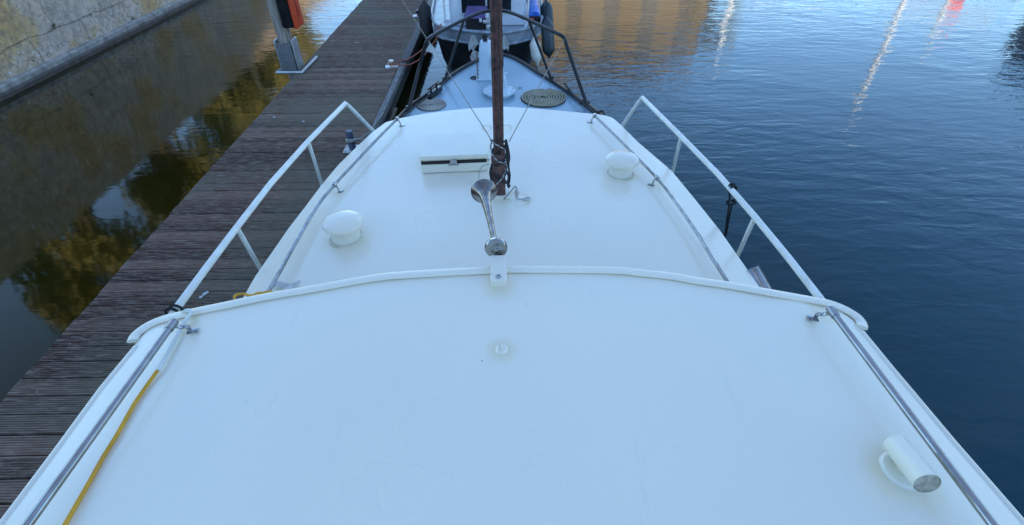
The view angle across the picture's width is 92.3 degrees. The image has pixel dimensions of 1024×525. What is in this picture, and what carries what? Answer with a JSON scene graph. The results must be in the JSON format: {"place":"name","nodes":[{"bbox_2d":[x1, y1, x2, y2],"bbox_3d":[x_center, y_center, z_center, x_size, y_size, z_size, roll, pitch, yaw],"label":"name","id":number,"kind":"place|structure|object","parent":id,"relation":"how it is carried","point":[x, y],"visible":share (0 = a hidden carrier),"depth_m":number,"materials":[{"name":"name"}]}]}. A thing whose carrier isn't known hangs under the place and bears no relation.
{"place":"outdoors","nodes":[
{"label":"outdoors","id":0,"kind":"place"},
{"bbox_2d":[0,0,1023,517],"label":"water","id":1,"kind":"structure","parent":0,"point":[866,156],"depth_m":7.47,"materials":[{"name":"blue liquid"}]},
{"bbox_2d":[0,0,432,518],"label":"pontoon","id":2,"kind":"object","parent":1,"relation":"on","point":[50,394],"visible":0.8,"depth_m":5.22,"materials":[{"name":"brown wood"}]},
{"bbox_2d":[273,36,317,73],"bbox_3d":[-3.880,-3.749,8.751,0.496,0.520,0.871,-1,40,-1],"label":"pile guide","id":3,"kind":"object","parent":2,"relation":"on","point":[285,58],"visible":0.94,"depth_m":8.57,"materials":[{"name":"metal"}]},
{"bbox_2d":[343,130,357,152],"bbox_3d":[-2.096,-1.583,6.366,0.201,0.261,0.220,-1,40,-1],"label":"mooring bollard","id":4,"kind":"object","parent":2,"relation":"on","point":[350,147],"visible":0.66,"depth_m":6.36,"materials":[{"name":"metal"}]},
{"bbox_2d":[345,113,382,142],"bbox_3d":[-1.790,-1.650,6.010,0.879,0.585,0.131,27,47,28],"label":"mooring rope","id":5,"kind":"object","parent":4,"relation":"attached to","point":[366,134],"visible":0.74,"depth_m":6.03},
{"bbox_2d":[385,60,398,68],"bbox_3d":[-2.170,-3.583,8.846,0.230,0.119,0.184,-8,41,-10],"label":"mooring cleat","id":6,"kind":"object","parent":2,"relation":"on","point":[389,66],"visible":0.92,"depth_m":8.82,"materials":[{"name":"metal"}]},
{"bbox_2d":[389,24,443,65],"bbox_3d":[-1.677,-3.776,8.561,1.108,0.746,0.110,7,41,8],"label":"mooring rope","id":7,"kind":"object","parent":6,"relation":"attached to","point":[392,63],"visible":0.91,"depth_m":8.73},
{"bbox_2d":[389,107,397,120],"bbox_3d":[-1.819,-2.091,7.374,0.116,0.096,1.005,-1,40,-1],"label":"old rope","id":8,"kind":"object","parent":2,"relation":"attached to","point":[394,111],"visible":0.38,"depth_m":7.61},
{"bbox_2d":[266,0,297,79],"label":"mooring pile","id":9,"kind":"object","parent":1,"relation":"in","point":[284,35],"visible":0.24,"depth_m":8.29,"materials":[{"name":"grey wood"}]},
{"bbox_2d":[275,0,303,28],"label":"lifebuoy box","id":10,"kind":"object","parent":9,"relation":"attached to","point":[290,13],"visible":1,"depth_m":8.09,"materials":[{"name":"black paint"}]},
{"bbox_2d":[431,0,542,72],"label":"moored boat","id":11,"kind":"object","parent":1,"relation":"on","point":[517,32],"visible":0.61,"depth_m":8.47,"materials":[{"name":"grey paint"}]},
{"bbox_2d":[418,0,431,39],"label":"fender","id":12,"kind":"object","parent":11,"relation":"hanging from","point":[424,12],"visible":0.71,"depth_m":8.99,"materials":[{"name":"black rubber"}]},
{"bbox_2d":[468,35,477,50],"bbox_3d":[-0.651,-3.665,8.226,0.170,0.271,0.044,-1,40,-1],"label":"torn rag","id":13,"kind":"object","parent":11,"relation":"hanging from","point":[473,44],"visible":0.95,"depth_m":8.22,"materials":[{"name":"fabric"}]},
{"bbox_2d":[503,35,508,50],"bbox_3d":[-0.136,-3.669,8.229,0.174,0.271,0.046,-1,40,-1],"label":"torn rag","id":14,"kind":"object","parent":11,"relation":"hanging from","point":[505,44],"visible":0.66,"depth_m":8.24,"materials":[{"name":"fabric"}]},
{"bbox_2d":[526,0,540,22],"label":"blue bundle","id":15,"kind":"object","parent":11,"relation":"on","point":[534,12],"visible":0.7,"depth_m":8.46,"materials":[{"name":"fabric"}]},
{"bbox_2d":[530,26,541,64],"bbox_3d":[0.411,-3.744,8.428,0.213,0.678,0.230,-1,40,-1],"label":"fender","id":16,"kind":"object","parent":11,"relation":"hanging from","point":[536,57],"visible":0.7,"depth_m":8.44,"materials":[{"name":"white plastic"}]},
{"bbox_2d":[540,0,553,25],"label":"fender","id":17,"kind":"object","parent":11,"relation":"hanging from","point":[549,10],"visible":0.47,"depth_m":8.90,"materials":[{"name":"black rubber"}]},
{"bbox_2d":[541,2,554,58],"bbox_3d":[0.623,-3.984,8.465,0.220,0.874,0.305,-18,43,-20],"label":"fender","id":18,"kind":"object","parent":11,"relation":"hanging from","point":[548,45],"visible":0.95,"depth_m":8.47,"materials":[{"name":"black rubber"}]},
{"bbox_2d":[0,0,1023,524],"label":"cabin cruiser","id":19,"kind":"object","parent":1,"relation":"on","point":[588,318],"visible":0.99,"depth_m":1.32,"materials":[{"name":"white paint"}]},
{"bbox_2d":[62,370,158,524],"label":"power cable","id":20,"kind":"object","parent":19,"relation":"on","point":[71,513],"visible":1,"depth_m":1.18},
{"bbox_2d":[164,304,183,313],"bbox_3d":[-1.410,0.204,2.053,0.071,0.063,0.028,-1,40,-1],"label":"black cord","id":21,"kind":"object","parent":19,"relation":"attached to","point":[169,308],"visible":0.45,"depth_m":2.04,"materials":[{"name":"fabric"}]},
{"bbox_2d":[156,309,193,371],"bbox_3d":[-1.011,0.236,1.525,0.091,0.143,0.323,-16,43,-18],"label":"white hose","id":22,"kind":"object","parent":19,"relation":"on","point":[173,342],"visible":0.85,"depth_m":1.45,"materials":[{"name":"white plastic"}]},
{"bbox_2d":[233,290,271,299],"bbox_3d":[-1.192,0.189,2.273,0.176,0.085,0.093,-5,40,-6],"label":"power cable","id":23,"kind":"object","parent":19,"relation":"hanging from","point":[244,294],"visible":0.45,"depth_m":2.27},
{"bbox_2d":[273,281,300,289],"bbox_3d":[-1.119,0.113,2.427,0.130,0.006,0.067,-1,40,-1],"label":"tape scrap","id":24,"kind":"object","parent":19,"relation":"on","point":[282,285],"visible":0.88,"depth_m":2.43,"materials":[{"name":"white plastic"}]},
{"bbox_2d":[403,78,448,116],"bbox_3d":[-0.984,-1.948,5.753,0.032,0.039,1.164,13,42,15],"label":"mooring rope","id":25,"kind":"object","parent":19,"relation":"attached to","point":[417,104],"visible":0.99,"depth_m":5.60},
{"bbox_2d":[416,98,446,110],"bbox_3d":[-0.939,-1.831,5.694,0.359,0.013,0.354,-1,40,-1],"label":"coiled rope","id":26,"kind":"object","parent":19,"relation":"on","point":[436,105],"visible":0.94,"depth_m":5.67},
{"bbox_2d":[402,0,490,138],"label":"wire stay","id":27,"kind":"object","parent":19,"relation":"attached to","point":[454,81],"visible":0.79,"depth_m":3.76,"materials":[{"name":"metal"}]},
{"bbox_2d":[426,43,435,58],"bbox_3d":[-0.867,-2.255,5.253,0.113,0.153,0.120,-1,40,-1],"label":"torn rag","id":28,"kind":"object","parent":27,"relation":"hanging from","point":[430,49],"visible":0.97,"depth_m":5.23,"materials":[{"name":"fabric"}]},
{"bbox_2d":[489,139,510,187],"bbox_3d":[-0.071,-0.579,2.826,0.128,0.304,0.098,-1,40,-1],"label":"lashing","id":29,"kind":"object","parent":19,"relation":"attached to","point":[507,158],"visible":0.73,"depth_m":2.80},
{"bbox_2d":[490,139,507,184],"bbox_3d":[-0.074,-0.580,2.826,0.100,0.288,0.104,-1,40,-1],"label":"cord","id":30,"kind":"object","parent":29,"relation":"attached to","point":[491,140],"visible":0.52,"depth_m":2.77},
{"bbox_2d":[509,39,564,141],"bbox_3d":[0.280,-1.565,4.071,0.005,0.373,3.255,7,41,8],"label":"wire stay","id":31,"kind":"object","parent":19,"relation":"attached to","point":[533,95],"visible":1,"depth_m":3.45,"materials":[{"name":"metal"}]},
{"bbox_2d":[521,88,565,107],"bbox_3d":[0.373,-1.960,5.829,0.542,0.033,0.536,-1,40,-1],"label":"coiled rope","id":32,"kind":"object","parent":19,"relation":"on","point":[553,98],"visible":1,"depth_m":5.79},
{"bbox_2d":[564,83,605,115],"bbox_3d":[0.776,-1.885,5.655,0.164,0.086,0.969,-16,43,-18],"label":"mooring rope","id":33,"kind":"object","parent":19,"relation":"attached to","point":[585,104],"visible":0.95,"depth_m":5.51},
{"bbox_2d":[723,183,736,237],"bbox_3d":[1.338,-0.225,3.098,0.062,0.748,0.340,27,47,28],"label":"black cord","id":34,"kind":"object","parent":19,"relation":"attached to","point":[727,202],"visible":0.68,"depth_m":2.97,"materials":[{"name":"fabric"}]},
{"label":"pavement","id":35,"kind":"structure","parent":0,"visible":0},
{"bbox_2d":[0,0,199,101],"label":"quay wall","id":36,"kind":"structure","parent":35,"relation":"on","point":[78,33],"depth_m":10.04,"materials":[{"name":"stone"}]}
]}

